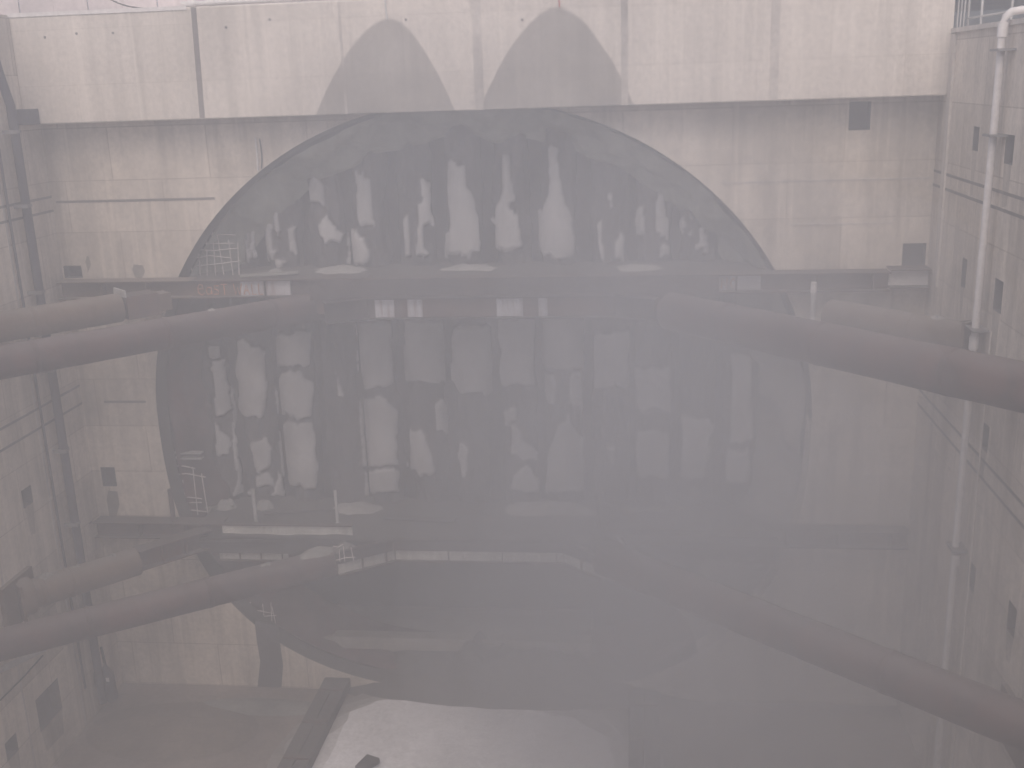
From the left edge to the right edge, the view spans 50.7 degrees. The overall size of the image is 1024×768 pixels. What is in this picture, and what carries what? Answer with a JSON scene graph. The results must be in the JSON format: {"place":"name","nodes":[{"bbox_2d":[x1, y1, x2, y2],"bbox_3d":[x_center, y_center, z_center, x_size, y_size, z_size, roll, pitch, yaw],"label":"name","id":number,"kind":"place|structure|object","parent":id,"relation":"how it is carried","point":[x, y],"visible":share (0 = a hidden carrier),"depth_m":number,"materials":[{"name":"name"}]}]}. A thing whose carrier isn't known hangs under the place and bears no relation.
{"place":"outdoors","nodes":[
{"label":"outdoors","id":0,"kind":"place"},
{"bbox_2d":[0,650,45,672],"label":"cable","id":1,"kind":"object","parent":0,"point":[12,663],"visible":0.8,"depth_m":23.73,"materials":[{"name":"black rubber"}]},
{"bbox_2d":[86,702,258,761],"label":"puddle","id":2,"kind":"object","parent":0,"point":[166,732],"depth_m":26.86,"materials":[{"name":"brown liquid"}]},
{"bbox_2d":[323,700,614,767],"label":"water","id":3,"kind":"structure","parent":0,"point":[399,734],"depth_m":26.17,"materials":[{"name":"grey liquid"}]},
{"bbox_2d":[355,754,379,767],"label":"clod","id":4,"kind":"object","parent":3,"relation":"in","point":[368,761],"visible":1,"depth_m":25.10,"materials":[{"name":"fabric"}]},
{"bbox_2d":[53,624,920,767],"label":"floor","id":5,"kind":"structure","parent":0,"point":[713,734],"depth_m":26.24,"materials":[{"name":"grey concrete"}]},
{"bbox_2d":[0,14,122,767],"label":"shaft wall","id":6,"kind":"structure","parent":5,"relation":"on","point":[50,707],"depth_m":25.25,"materials":[{"name":"concrete"}]},
{"bbox_2d":[0,566,38,626],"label":"strut shoe","id":7,"kind":"object","parent":6,"relation":"attached to","point":[10,608],"visible":0.95,"depth_m":24.09,"materials":[{"name":"orange metal"}]},
{"bbox_2d":[0,655,42,700],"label":"cable","id":8,"kind":"object","parent":6,"relation":"attached to","point":[27,672],"visible":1,"depth_m":24.49,"materials":[{"name":"black rubber"}]},
{"bbox_2d":[16,109,39,124],"bbox_3d":[-10.973,-6.020,24.369,0.419,0.340,0.450,0,16,7],"label":"junction box","id":9,"kind":"object","parent":6,"relation":"attached to","point":[27,116],"visible":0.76,"depth_m":24.18,"materials":[{"name":"grey metal"}]},
{"bbox_2d":[0,150,85,688],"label":"conduit","id":10,"kind":"object","parent":6,"relation":"attached to","point":[36,385],"visible":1,"depth_m":25.25,"materials":[{"name":"grey metal"}]},
{"bbox_2d":[0,61,106,704],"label":"drain pipe","id":11,"kind":"object","parent":6,"relation":"attached to","point":[14,132],"visible":0.75,"depth_m":25.43,"materials":[{"name":"grey metal"}]},
{"bbox_2d":[100,647,117,702],"bbox_3d":[-10.442,7.483,27.878,0.340,1.622,0.412,0,16,7],"label":"sump pump","id":12,"kind":"object","parent":11,"relation":"attached to","point":[110,685],"visible":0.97,"depth_m":27.83,"materials":[{"name":"grey metal"}]},
{"bbox_2d":[0,293,125,342],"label":"pipe strut","id":13,"kind":"object","parent":6,"relation":"attached to","point":[39,320],"visible":1,"depth_m":23.62,"materials":[{"name":"orange metal"}]},
{"bbox_2d":[16,548,142,621],"bbox_3d":[-10.105,4.557,25.203,2.795,0.850,0.850,-15,20,-39],"label":"pipe strut","id":14,"kind":"object","parent":6,"relation":"attached to","point":[71,581],"visible":0.91,"depth_m":25.02,"materials":[{"name":"orange metal"}]},
{"bbox_2d":[0,293,324,379],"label":"pipe strut","id":15,"kind":"object","parent":6,"relation":"attached to","point":[31,356],"visible":0.94,"depth_m":22.76,"materials":[{"name":"metal"}]},
{"bbox_2d":[310,274,718,324],"bbox_3d":[-0.049,-1.949,24.381,9.300,0.880,1.450,0,16,7],"label":"knee waler","id":16,"kind":"object","parent":15,"relation":"attached to","point":[638,298],"visible":0.98,"depth_m":24.38,"materials":[{"name":"metal"}]},
{"bbox_2d":[366,265,931,292],"bbox_3d":[2.908,-2.313,24.454,12.540,0.480,0.500,0,16,7],"label":"steel waler","id":17,"kind":"object","parent":16,"relation":"attached to","point":[829,280],"visible":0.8,"depth_m":24.03,"materials":[{"name":"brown metal"}]},
{"bbox_2d":[0,541,355,661],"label":"pipe strut","id":18,"kind":"object","parent":6,"relation":"attached to","point":[97,620],"visible":0.93,"depth_m":23.88,"materials":[{"name":"metal"}]},
{"bbox_2d":[334,535,634,580],"bbox_3d":[-0.464,3.900,25.160,7.383,1.074,1.350,0,16,7],"label":"knee waler","id":19,"kind":"object","parent":18,"relation":"attached to","point":[578,558],"visible":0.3,"depth_m":25.66,"materials":[{"name":"metal"}]},
{"bbox_2d":[333,544,354,561],"bbox_3d":[-3.884,3.906,25.011,0.502,0.460,0.072,0,16,7],"label":"rebar mat","id":20,"kind":"object","parent":19,"relation":"attached to","point":[339,559],"visible":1,"depth_m":25.01,"materials":[{"name":"grey metal"}]},
{"bbox_2d":[56,275,370,299],"bbox_3d":[-7.080,-2.287,25.611,7.550,0.420,0.500,0,16,7],"label":"steel waler","id":21,"kind":"object","parent":6,"relation":"attached to","point":[176,287],"visible":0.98,"depth_m":25.49,"materials":[{"name":"grey metal"}]},
{"bbox_2d":[113,287,172,319],"bbox_3d":[-8.526,-1.945,25.058,1.130,0.680,0.640,-15,20,-39],"label":"strut box","id":22,"kind":"object","parent":21,"relation":"attached to","point":[142,304],"visible":0.81,"depth_m":24.82,"materials":[{"name":"metal"}]},
{"bbox_2d":[204,698,311,715],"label":"mud bank","id":23,"kind":"structure","parent":5,"relation":"on","point":[266,707],"depth_m":27.91,"materials":[{"name":"brown soil"}]},
{"bbox_2d":[277,677,350,767],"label":"floor beam","id":24,"kind":"structure","parent":5,"relation":"on","point":[308,740],"depth_m":26.55,"materials":[{"name":"metal"}]},
{"bbox_2d":[283,604,592,664],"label":"concrete sill","id":25,"kind":"structure","parent":5,"relation":"on","point":[457,628],"depth_m":29.95,"materials":[{"name":"grey concrete"}]},
{"bbox_2d":[267,693,676,767],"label":"puddle margin","id":26,"kind":"object","parent":5,"relation":"on","point":[665,755],"visible":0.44,"depth_m":25.92,"materials":[{"name":"soil"}]},
{"bbox_2d":[284,696,663,767],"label":"puddle margin","id":27,"kind":"object","parent":5,"relation":"on","point":[623,719],"visible":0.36,"depth_m":27.22,"materials":[{"name":"soil"}]},
{"bbox_2d":[328,699,644,767],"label":"puddle margin","id":28,"kind":"object","parent":27,"relation":"on","point":[620,727],"visible":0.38,"depth_m":26.95,"materials":[{"name":"brown soil"}]},
{"bbox_2d":[312,709,628,767],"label":"puddle margin","id":29,"kind":"object","parent":28,"relation":"on","point":[618,744],"visible":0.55,"depth_m":26.26,"materials":[{"name":"grey concrete"}]},
{"bbox_2d":[167,108,805,627],"bbox_3d":[-0.646,-0.186,28.747,17.200,15.600,2.135,0,16,7],"label":"earth face","id":30,"kind":"object","parent":5,"relation":"on","point":[533,586],"visible":0.24,"depth_m":28.19},
{"bbox_2d":[41,96,939,705],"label":"portal wall","id":31,"kind":"structure","parent":5,"relation":"on","point":[817,184],"depth_m":25.81,"materials":[{"name":"concrete"}]},
{"bbox_2d":[174,451,203,459],"bbox_3d":[-8.389,1.841,28.022,0.750,0.175,0.200,0,16,7],"label":"steel shelf","id":32,"kind":"object","parent":31,"relation":"attached to","point":[192,457],"visible":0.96,"depth_m":27.96,"materials":[{"name":"grey metal"}]},
{"bbox_2d":[177,465,207,514],"bbox_3d":[-8.444,2.780,28.248,1.003,1.389,0.082,0,16,7],"label":"rebar mat","id":33,"kind":"object","parent":31,"relation":"attached to","point":[195,497],"visible":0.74,"depth_m":28.23,"materials":[{"name":"metal"}]},
{"bbox_2d":[254,138,258,170],"bbox_3d":[-5.897,-5.304,24.975,0.063,0.753,0.046,7,18,28],"label":"cable","id":34,"kind":"object","parent":31,"relation":"attached to","point":[256,154],"visible":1,"depth_m":24.95,"materials":[{"name":"white plastic"}]},
{"bbox_2d":[259,139,262,168],"bbox_3d":[-5.799,-5.319,24.960,0.072,0.684,0.036,4,17,21],"label":"cable","id":35,"kind":"object","parent":31,"relation":"attached to","point":[261,153],"visible":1,"depth_m":24.94,"materials":[{"name":"grey metal"}]},
{"bbox_2d":[250,602,276,622],"bbox_3d":[-6.766,6.154,28.916,0.976,0.723,0.070,0,16,7],"label":"rebar mat","id":36,"kind":"object","parent":31,"relation":"attached to","point":[263,611],"visible":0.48,"depth_m":28.86,"materials":[{"name":"grey metal"}]},
{"bbox_2d":[188,259,770,292],"bbox_3d":[-0.958,-2.619,26.109,14.000,0.412,1.880,0,16,7],"label":"concrete ledge","id":37,"kind":"object","parent":31,"relation":"on","point":[583,266],"visible":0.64,"depth_m":26.06,"materials":[{"name":"grey concrete"}]},
{"bbox_2d":[191,232,240,274],"bbox_3d":[-7.315,-3.186,26.463,1.360,1.073,0.076,0,16,7],"label":"rebar mat","id":38,"kind":"object","parent":37,"relation":"on","point":[220,256],"visible":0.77,"depth_m":26.45,"materials":[{"name":"grey metal"}]},
{"bbox_2d":[240,270,298,276],"bbox_3d":[-5.847,-2.654,26.057,1.380,0.050,0.220,-4,16,-9],"label":"plank","id":39,"kind":"object","parent":37,"relation":"on","point":[269,273],"visible":1,"depth_m":25.99,"materials":[{"name":"grey wood"}]},
{"bbox_2d":[269,268,281,271],"bbox_3d":[-5.845,-2.800,26.819,0.483,0.128,0.461,0,16,7],"label":"spoil heap","id":40,"kind":"object","parent":37,"relation":"on","point":[275,270],"visible":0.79,"depth_m":26.75,"materials":[{"name":"grey soil"}]},
{"bbox_2d":[315,264,366,274],"bbox_3d":[-4.278,-2.834,26.629,1.779,0.189,1.000,0,16,7],"label":"spoil heap","id":41,"kind":"object","parent":37,"relation":"on","point":[345,269],"visible":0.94,"depth_m":26.41,"materials":[{"name":"grey soil"}]},
{"bbox_2d":[440,263,497,270],"bbox_3d":[-1.038,-2.844,26.253,2.016,0.194,1.000,0,16,7],"label":"spoil heap","id":42,"kind":"object","parent":37,"relation":"on","point":[473,267],"visible":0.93,"depth_m":26.06,"materials":[{"name":"grey soil"}]},
{"bbox_2d":[615,264,663,271],"bbox_3d":[2.965,-2.774,25.566,1.494,0.160,1.000,0,16,7],"label":"spoil heap","id":43,"kind":"object","parent":37,"relation":"on","point":[633,267],"visible":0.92,"depth_m":25.34,"materials":[{"name":"grey soil"}]},
{"bbox_2d":[7,0,954,124],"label":"capping beam","id":44,"kind":"structure","parent":31,"relation":"on","point":[340,57],"depth_m":23.21,"materials":[{"name":"concrete"}]},
{"bbox_2d":[111,0,143,7],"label":"cable","id":45,"kind":"object","parent":44,"relation":"attached to","point":[126,5],"visible":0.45,"depth_m":24.93,"materials":[{"name":"black rubber"}]},
{"bbox_2d":[181,0,323,6],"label":"service pipe","id":46,"kind":"object","parent":44,"relation":"on","point":[191,3],"visible":1,"depth_m":23.53,"materials":[{"name":"white plastic"}]},
{"bbox_2d":[199,496,778,561],"bbox_3d":[-0.782,3.600,27.492,14.500,0.546,2.600,0,16,7],"label":"concrete ledge","id":47,"kind":"object","parent":31,"relation":"on","point":[492,519],"visible":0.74,"depth_m":26.97,"materials":[{"name":"concrete"},{"name":"mud"}]},
{"bbox_2d":[188,504,234,508],"bbox_3d":[-8.061,3.242,28.650,1.399,0.050,0.220,-3,16,-3],"label":"plank","id":48,"kind":"object","parent":47,"relation":"on","point":[213,506],"visible":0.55,"depth_m":28.56,"materials":[{"name":"grey wood"}]},
{"bbox_2d":[201,302,243,499],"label":"concrete pile","id":49,"kind":"object","parent":47,"relation":"on","point":[217,385],"visible":0.47,"depth_m":28.54,"materials":[{"name":"concrete"}]},
{"bbox_2d":[92,516,359,561],"bbox_3d":[-7.171,3.937,27.291,6.950,1.000,0.625,0,16,7],"label":"steel waler","id":50,"kind":"object","parent":47,"relation":"attached to","point":[137,527],"visible":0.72,"depth_m":27.18,"materials":[{"name":"metal"}]},
{"bbox_2d":[167,488,177,526],"bbox_3d":[-8.570,3.104,27.253,0.240,0.964,0.240,0,16,7],"label":"stanchion","id":51,"kind":"object","parent":50,"relation":"on","point":[171,504],"visible":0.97,"depth_m":27.20,"materials":[{"name":"metal"}]},
{"bbox_2d":[133,525,212,570],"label":"corner beam","id":52,"kind":"structure","parent":50,"relation":"attached to","point":[167,549],"depth_m":26.57,"materials":[{"name":"metal"}]},
{"bbox_2d":[251,489,257,521],"bbox_3d":[-6.430,3.075,26.998,0.200,0.955,0.200,0,16,7],"label":"stanchion","id":53,"kind":"object","parent":50,"relation":"on","point":[254,506],"visible":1,"depth_m":26.95,"materials":[{"name":"grey metal"}]},
{"bbox_2d":[333,490,340,522],"bbox_3d":[-4.347,3.056,26.753,0.160,0.889,0.160,0,16,7],"label":"stanchion","id":54,"kind":"object","parent":50,"relation":"on","point":[336,505],"visible":1,"depth_m":26.71,"materials":[{"name":"grey metal"}]},
{"bbox_2d":[215,498,236,510],"bbox_3d":[-7.599,3.165,28.728,0.609,0.334,0.603,0,16,7],"label":"spoil heap","id":55,"kind":"object","parent":47,"relation":"on","point":[223,504],"visible":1,"depth_m":28.55,"materials":[{"name":"grey soil"}]},
{"bbox_2d":[229,231,285,500],"bbox_3d":[-6.779,-0.176,28.226,1.094,7.879,0.552,0,16,7],"label":"concrete pile","id":56,"kind":"object","parent":47,"relation":"on","point":[258,402],"visible":0.66,"depth_m":28.37,"materials":[{"name":"concrete"}]},
{"bbox_2d":[256,499,273,510],"bbox_3d":[-6.552,3.195,28.616,0.558,0.266,0.532,0,16,7],"label":"spoil heap","id":57,"kind":"object","parent":47,"relation":"on","point":[262,505],"visible":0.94,"depth_m":28.50,"materials":[{"name":"grey soil"}]},
{"bbox_2d":[265,197,324,501],"bbox_3d":[-5.626,-0.677,27.950,1.094,8.915,0.551,0,16,7],"label":"concrete pile","id":58,"kind":"object","parent":47,"relation":"on","point":[298,387],"visible":0.81,"depth_m":27.97,"materials":[{"name":"concrete"}]},
{"bbox_2d":[264,505,332,513],"bbox_3d":[-5.566,3.283,28.194,1.764,0.050,0.220,-3,16,-4],"label":"plank","id":59,"kind":"object","parent":47,"relation":"on","point":[298,509],"visible":1,"depth_m":28.14,"materials":[{"name":"grey wood"}]},
{"bbox_2d":[307,173,368,502],"bbox_3d":[-4.528,-0.998,27.733,1.070,9.575,0.550,0,16,7],"label":"concrete pile","id":60,"kind":"object","parent":47,"relation":"on","point":[330,246],"visible":0.7,"depth_m":27.84,"materials":[{"name":"concrete"},{"name":"soil"}]},
{"bbox_2d":[333,501,382,514],"bbox_3d":[-4.076,3.227,28.340,1.774,0.187,1.000,0,16,7],"label":"spoil heap","id":61,"kind":"object","parent":47,"relation":"on","point":[361,507],"visible":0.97,"depth_m":28.16,"materials":[{"name":"grey soil"}]},
{"bbox_2d":[351,151,408,502],"bbox_3d":[-3.431,-1.222,27.540,1.104,10.036,0.554,0,16,7],"label":"concrete pile","id":62,"kind":"object","parent":47,"relation":"on","point":[373,246],"visible":0.74,"depth_m":27.51,"materials":[{"name":"concrete"},{"name":"soil"}]},
{"bbox_2d":[395,142,449,501],"bbox_3d":[-2.294,-1.362,27.370,1.106,10.320,0.552,0,16,7],"label":"concrete pile","id":63,"kind":"object","parent":47,"relation":"on","point":[425,370],"visible":0.79,"depth_m":27.35,"materials":[{"name":"concrete"},{"name":"soil"}]},
{"bbox_2d":[443,124,493,502],"bbox_3d":[-1.102,-1.425,27.214,1.100,10.446,0.553,0,16,7],"label":"concrete pile","id":64,"kind":"object","parent":47,"relation":"on","point":[471,366],"visible":0.75,"depth_m":27.13,"materials":[{"name":"concrete"},{"name":"soil"}]},
{"bbox_2d":[491,133,540,503],"bbox_3d":[0.079,-1.406,27.085,1.072,10.400,0.551,0,16,7],"label":"concrete pile","id":65,"kind":"object","parent":47,"relation":"on","point":[511,219],"visible":0.81,"depth_m":27.01,"materials":[{"name":"concrete"},{"name":"soil"}]},
{"bbox_2d":[505,501,596,516],"bbox_3d":[0.928,3.164,27.746,2.752,0.291,1.000,0,16,7],"label":"spoil heap","id":66,"kind":"object","parent":47,"relation":"on","point":[538,508],"visible":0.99,"depth_m":27.57,"materials":[{"name":"grey soil"}]},
{"bbox_2d":[538,128,584,503],"bbox_3d":[1.249,-1.308,26.977,1.098,10.190,0.553,0,16,7],"label":"concrete pile","id":67,"kind":"object","parent":47,"relation":"on","point":[563,352],"visible":0.87,"depth_m":26.90,"materials":[{"name":"concrete"},{"name":"soil"}]},
{"bbox_2d":[589,159,631,504],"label":"concrete pile","id":68,"kind":"object","parent":47,"relation":"on","point":[610,206],"visible":0.83,"depth_m":26.86,"materials":[{"name":"concrete"},{"name":"soil"}]},
{"bbox_2d":[634,160,675,504],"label":"concrete pile","id":69,"kind":"object","parent":47,"relation":"on","point":[654,385],"visible":0.75,"depth_m":26.90,"materials":[{"name":"concrete"},{"name":"soil"}]},
{"bbox_2d":[676,195,719,505],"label":"concrete pile","id":70,"kind":"object","parent":47,"relation":"on","point":[697,421],"visible":0.66,"depth_m":26.99,"materials":[{"name":"concrete"}]},
{"bbox_2d":[719,243,763,505],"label":"concrete pile","id":71,"kind":"object","parent":47,"relation":"on","point":[739,394],"visible":0.54,"depth_m":26.96,"materials":[{"name":"concrete"}]},
{"bbox_2d":[629,522,909,549],"bbox_3d":[6.065,3.620,25.767,6.500,0.420,0.450,0,16,7],"label":"steel waler","id":72,"kind":"object","parent":47,"relation":"attached to","point":[877,537],"visible":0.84,"depth_m":25.62,"materials":[{"name":"metal"}]},
{"bbox_2d":[347,630,689,710],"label":"mud bank","id":73,"kind":"structure","parent":5,"relation":"on","point":[478,673],"depth_m":27.93,"materials":[{"name":"brown soil"}]},
{"bbox_2d":[628,689,659,767],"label":"floor beam","id":74,"kind":"structure","parent":5,"relation":"on","point":[643,706],"depth_m":25.90,"materials":[{"name":"metal"}]},
{"bbox_2d":[896,18,1023,767],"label":"shaft wall","id":75,"kind":"structure","parent":5,"relation":"on","point":[993,653],"depth_m":20.76,"materials":[{"name":"concrete"}]},
{"bbox_2d":[589,539,1023,751],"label":"pipe strut","id":76,"kind":"object","parent":75,"relation":"attached to","point":[977,707],"visible":1,"depth_m":19.11,"materials":[{"name":"metal"}]},
{"bbox_2d":[656,292,1023,413],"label":"pipe strut","id":77,"kind":"object","parent":75,"relation":"attached to","point":[973,376],"visible":1,"depth_m":19.36,"materials":[{"name":"metal"}]},
{"bbox_2d":[809,282,816,319],"bbox_3d":[6.526,-1.735,23.450,0.200,0.962,0.200,0,16,7],"label":"stanchion","id":78,"kind":"object","parent":77,"relation":"on","point":[813,296],"visible":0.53,"depth_m":23.39,"materials":[{"name":"white metal"}]},
{"bbox_2d":[821,299,971,349],"bbox_3d":[7.860,-1.146,21.947,0.850,0.850,3.377,-13,19,-34],"label":"pipe strut","id":79,"kind":"object","parent":75,"relation":"attached to","point":[937,329],"visible":0.68,"depth_m":21.62,"materials":[{"name":"orange metal"}]},
{"bbox_2d":[956,0,966,27],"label":"tie bars","id":80,"kind":"object","parent":75,"relation":"attached to","point":[961,13],"depth_m":22.06,"materials":[{"name":"grey metal"}]},
{"bbox_2d":[951,331,991,767],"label":"conduit","id":81,"kind":"object","parent":75,"relation":"attached to","point":[990,339],"visible":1,"depth_m":20.76,"materials":[{"name":"metal"}]},
{"bbox_2d":[933,6,1023,767],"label":"downpipe","id":82,"kind":"object","parent":75,"relation":"attached to","point":[957,548],"visible":1,"depth_m":19.96,"materials":[{"name":"white plastic"}]},
{"bbox_2d":[966,0,1013,25],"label":"guard rail","id":83,"kind":"object","parent":75,"relation":"on","point":[981,16],"visible":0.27,"depth_m":21.30,"materials":[{"name":"grey metal"}]},
{"bbox_2d":[1001,683,1023,767],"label":"bearing plate","id":84,"kind":"object","parent":75,"relation":"attached to","point":[1016,756],"visible":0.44,"depth_m":18.32,"materials":[{"name":"grey metal"}]},
{"bbox_2d":[18,0,1023,554],"label":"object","id":85,"kind":"structure","parent":0,"point":[994,18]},
{"bbox_2d":[955,0,1023,10],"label":"ground","id":86,"kind":"structure","parent":0,"point":[975,5],"depth_m":33.13,"materials":[{"name":"grey concrete"}]},
{"bbox_2d":[0,0,337,14],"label":"site hoarding","id":87,"kind":"object","parent":86,"relation":"on","point":[12,6],"depth_m":26.82,"materials":[{"name":"paint"}]}
]}

